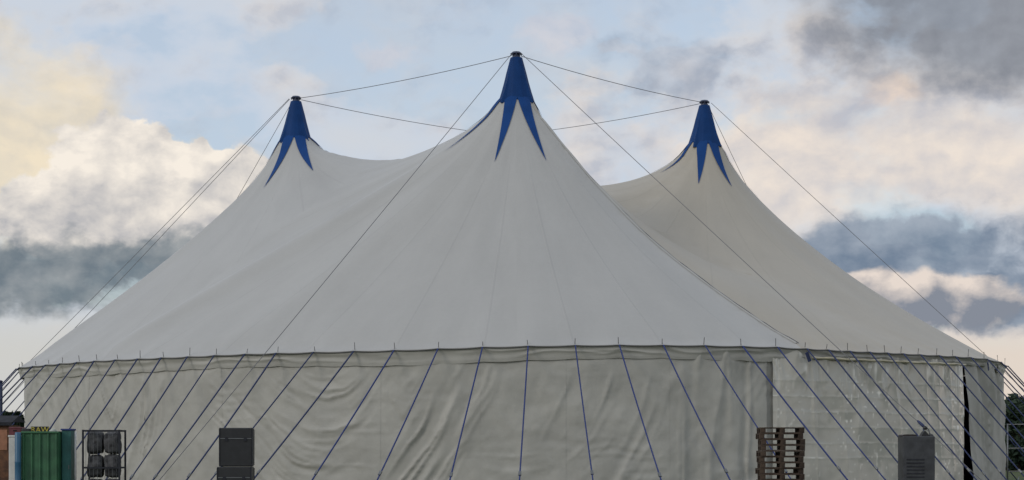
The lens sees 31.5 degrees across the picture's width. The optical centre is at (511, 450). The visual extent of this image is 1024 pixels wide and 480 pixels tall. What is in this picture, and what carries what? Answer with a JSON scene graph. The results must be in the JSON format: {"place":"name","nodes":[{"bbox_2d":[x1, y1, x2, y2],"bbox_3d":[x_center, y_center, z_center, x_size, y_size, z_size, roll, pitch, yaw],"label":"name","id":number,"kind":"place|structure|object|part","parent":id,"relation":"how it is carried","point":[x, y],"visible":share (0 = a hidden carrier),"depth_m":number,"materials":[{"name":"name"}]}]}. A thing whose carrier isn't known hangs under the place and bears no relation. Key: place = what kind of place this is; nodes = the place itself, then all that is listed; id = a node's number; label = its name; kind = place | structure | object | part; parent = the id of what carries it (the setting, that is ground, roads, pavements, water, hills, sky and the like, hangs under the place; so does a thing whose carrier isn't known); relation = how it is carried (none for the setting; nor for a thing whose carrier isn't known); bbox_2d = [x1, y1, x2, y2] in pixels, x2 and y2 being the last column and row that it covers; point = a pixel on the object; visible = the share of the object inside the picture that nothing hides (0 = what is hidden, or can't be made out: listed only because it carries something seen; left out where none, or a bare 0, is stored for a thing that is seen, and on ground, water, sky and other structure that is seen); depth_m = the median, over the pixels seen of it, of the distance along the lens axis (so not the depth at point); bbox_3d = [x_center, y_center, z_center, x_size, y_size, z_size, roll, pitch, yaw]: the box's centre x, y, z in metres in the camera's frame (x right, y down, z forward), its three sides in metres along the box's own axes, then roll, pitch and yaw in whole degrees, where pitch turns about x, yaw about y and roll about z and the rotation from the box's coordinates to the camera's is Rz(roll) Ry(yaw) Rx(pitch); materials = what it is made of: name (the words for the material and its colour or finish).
{"place":"outdoors","nodes":[
{"label":"outdoors","id":0,"kind":"place"},
{"bbox_2d":[0,0,1023,413],"label":"sky","id":1,"kind":"structure","parent":0,"point":[903,119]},
{"bbox_2d":[757,474,804,479],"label":"wooden pallet","id":2,"kind":"object","parent":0,"point":[782,476],"visible":0.98,"depth_m":49.59,"materials":[{"name":"brown wood"}]},
{"bbox_2d":[755,468,803,473],"bbox_3d":[7.372,0.561,50.020,1.200,0.158,0.815,0,0,-2],"label":"wooden pallet","id":3,"kind":"object","parent":2,"relation":"on","point":[780,470],"visible":1,"depth_m":49.63,"materials":[{"name":"brown wood"}]},
{"bbox_2d":[757,462,804,467],"bbox_3d":[7.407,0.401,49.987,1.200,0.158,0.815,0,0,1],"label":"wooden pallet","id":4,"kind":"object","parent":3,"relation":"on","point":[780,464],"visible":1,"depth_m":49.59,"materials":[{"name":"brown wood"}]},
{"bbox_2d":[756,456,803,461],"bbox_3d":[7.385,0.241,49.998,1.200,0.158,0.815,0,0,2],"label":"wooden pallet","id":5,"kind":"object","parent":4,"relation":"on","point":[781,459],"visible":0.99,"depth_m":49.61,"materials":[{"name":"brown wood"}]},
{"bbox_2d":[756,451,804,456],"bbox_3d":[7.394,0.081,49.986,1.200,0.158,0.815,0,0,-2],"label":"wooden pallet","id":6,"kind":"object","parent":5,"relation":"on","point":[778,453],"visible":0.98,"depth_m":49.60,"materials":[{"name":"brown wood"}]},
{"bbox_2d":[758,445,804,450],"bbox_3d":[7.425,-0.079,50.003,1.200,0.158,0.815,0,0,1],"label":"wooden pallet","id":7,"kind":"object","parent":6,"relation":"on","point":[782,447],"visible":0.97,"depth_m":49.61,"materials":[{"name":"brown wood"}]},
{"bbox_2d":[758,439,804,444],"bbox_3d":[7.425,-0.239,49.989,1.200,0.158,0.815,0,0,1],"label":"wooden pallet","id":8,"kind":"object","parent":7,"relation":"on","point":[782,441],"visible":1,"depth_m":49.59,"materials":[{"name":"brown wood"}]},
{"bbox_2d":[756,433,802,438],"bbox_3d":[7.367,-0.399,49.993,1.200,0.158,0.815,0,0,0],"label":"wooden pallet","id":9,"kind":"object","parent":8,"relation":"on","point":[780,435],"visible":0.98,"depth_m":49.60,"materials":[{"name":"brown wood"}]},
{"bbox_2d":[757,427,804,432],"bbox_3d":[7.397,-0.559,49.982,1.200,0.158,0.815,0,0,0],"label":"wooden pallet","id":10,"kind":"object","parent":9,"relation":"on","point":[780,429],"visible":0.99,"depth_m":49.59,"materials":[{"name":"brown wood"}]},
{"bbox_2d":[1005,470,1023,479],"bbox_3d":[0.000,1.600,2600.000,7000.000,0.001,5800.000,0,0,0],"label":"ground","id":11,"kind":"structure","parent":0,"point":[1015,474],"depth_m":116.83,"materials":[{"name":"green plant"}]},
{"bbox_2d":[0,380,2,415],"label":"navy post","id":12,"kind":"object","parent":11,"relation":"on","point":[1,395],"visible":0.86,"depth_m":73.94,"materials":[{"name":"blue metal"}]},
{"bbox_2d":[0,416,24,479],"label":"wooden kiosk","id":13,"kind":"object","parent":11,"relation":"on","point":[6,423],"visible":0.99,"depth_m":54.98,"materials":[{"name":"wood"}]},
{"bbox_2d":[3,410,24,426],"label":"broadleaf tree","id":14,"kind":"object","parent":11,"relation":"on","point":[16,413],"visible":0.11,"depth_m":129.16,"materials":[{"name":"green plant"}]},
{"bbox_2d":[8,435,21,479],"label":"white bin","id":15,"kind":"object","parent":11,"relation":"on","point":[11,457],"visible":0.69,"depth_m":52.75,"materials":[{"name":"plastic"}]},
{"bbox_2d":[9,427,24,434],"bbox_3d":[-14.466,-0.570,53.000,0.365,0.234,0.465,0,0,0],"label":"maroon crate","id":16,"kind":"object","parent":15,"relation":"on","point":[12,430],"visible":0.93,"depth_m":52.78,"materials":[{"name":"plastic"}]},
{"bbox_2d":[15,432,20,479],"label":"tall drum","id":17,"kind":"object","parent":11,"relation":"on","point":[17,455],"visible":1,"depth_m":52.25,"materials":[{"name":"blue plastic"}]},
{"bbox_2d":[21,431,61,479],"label":"green container","id":18,"kind":"object","parent":11,"relation":"on","point":[41,455],"visible":0.98,"depth_m":52.48,"materials":[{"name":"metal"}]},
{"bbox_2d":[31,426,48,430],"bbox_3d":[-13.702,-0.594,52.645,0.520,0.215,0.041,0,0,-2],"label":"sign board","id":19,"kind":"object","parent":18,"relation":"on","point":[33,428],"visible":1,"depth_m":52.63,"materials":[{"name":"metal"}]},
{"bbox_2d":[61,429,75,479],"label":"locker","id":20,"kind":"object","parent":11,"relation":"on","point":[67,454],"visible":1,"depth_m":52.75,"materials":[{"name":"blue metal"}]},
{"bbox_3d":[-12.966,0.592,52.742,0.213,1.567,0.014,0,0,0],"label":"door","id":21,"kind":"part","parent":20,"relation":"part of","materials":[{"name":"teal metal"}]},
{"bbox_2d":[74,431,75,479],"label":"barrier post","id":22,"kind":"object","parent":11,"relation":"on","point":[74,455],"visible":1,"depth_m":52.88,"materials":[{"name":"white plastic"}]},
{"bbox_2d":[82,430,125,479],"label":"cage","id":23,"kind":"object","parent":11,"relation":"on","point":[97,467],"visible":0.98,"depth_m":52.59,"materials":[{"name":"metal"}]},
{"bbox_2d":[217,467,254,479],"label":"flight case","id":24,"kind":"object","parent":11,"relation":"on","point":[235,473],"visible":0.98,"depth_m":52.63,"materials":[{"name":"black plastic"}]},
{"bbox_2d":[219,428,253,466],"bbox_3d":[-8.043,-0.100,52.995,0.980,1.130,0.717,0,0,-4],"label":"flight case","id":25,"kind":"object","parent":24,"relation":"on","point":[236,446],"visible":1,"depth_m":52.66,"materials":[{"name":"black plastic"}]},
{"bbox_2d":[0,51,1023,479],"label":"circus tent","id":26,"kind":"object","parent":11,"relation":"on","point":[506,287],"visible":0.92,"depth_m":63.22,"materials":[{"name":"fabric"}]},
{"bbox_2d":[898,426,934,479],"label":"generator trailer","id":27,"kind":"object","parent":11,"relation":"on","point":[916,457],"visible":1,"depth_m":51.65,"materials":[{"name":"metal"}]},
{"bbox_2d":[1004,393,1023,470],"bbox_3d":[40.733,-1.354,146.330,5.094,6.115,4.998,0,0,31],"label":"broadleaf tree","id":28,"kind":"object","parent":11,"relation":"on","point":[1015,456],"visible":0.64,"depth_m":145.14,"materials":[{"name":"green plant"}]},
{"bbox_2d":[1007,424,1023,479],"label":"rail fence","id":29,"kind":"object","parent":11,"relation":"on","point":[1011,448],"visible":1,"depth_m":65.97,"materials":[{"name":"metal"}]},
{"bbox_3d":[-12.160,1.144,52.985,0.491,0.671,0.654,0,0,0],"label":"sack","id":30,"kind":"object","parent":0,"visible":0},
{"bbox_2d":[87,454,104,477],"bbox_3d":[-12.154,0.448,52.994,0.483,0.685,0.641,0,0,0],"label":"sack","id":31,"kind":"object","parent":30,"relation":"on","point":[100,464],"visible":0.87,"depth_m":52.75,"materials":[{"name":"black plastic"}]},
{"bbox_2d":[87,432,103,453],"bbox_3d":[-12.153,-0.243,53.011,0.487,0.689,0.677,0,0,0],"label":"sack","id":32,"kind":"object","parent":31,"relation":"on","point":[100,442],"visible":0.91,"depth_m":52.73,"materials":[{"name":"black plastic"}]},
{"bbox_3d":[-11.665,1.144,53.000,0.484,0.672,0.632,0,0,0],"label":"sack","id":33,"kind":"object","parent":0,"visible":0},
{"bbox_2d":[104,454,120,477],"bbox_3d":[-11.681,0.444,53.005,0.482,0.694,0.650,0,0,0],"label":"sack","id":34,"kind":"object","parent":33,"relation":"on","point":[108,462],"visible":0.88,"depth_m":52.74,"materials":[{"name":"grey fabric"}]},
{"bbox_2d":[104,432,121,453],"bbox_3d":[-11.667,-0.249,52.996,0.514,0.701,0.649,0,0,0],"label":"sack","id":35,"kind":"object","parent":34,"relation":"on","point":[107,442],"visible":0.88,"depth_m":52.73,"materials":[{"name":"black plastic"}]}
]}

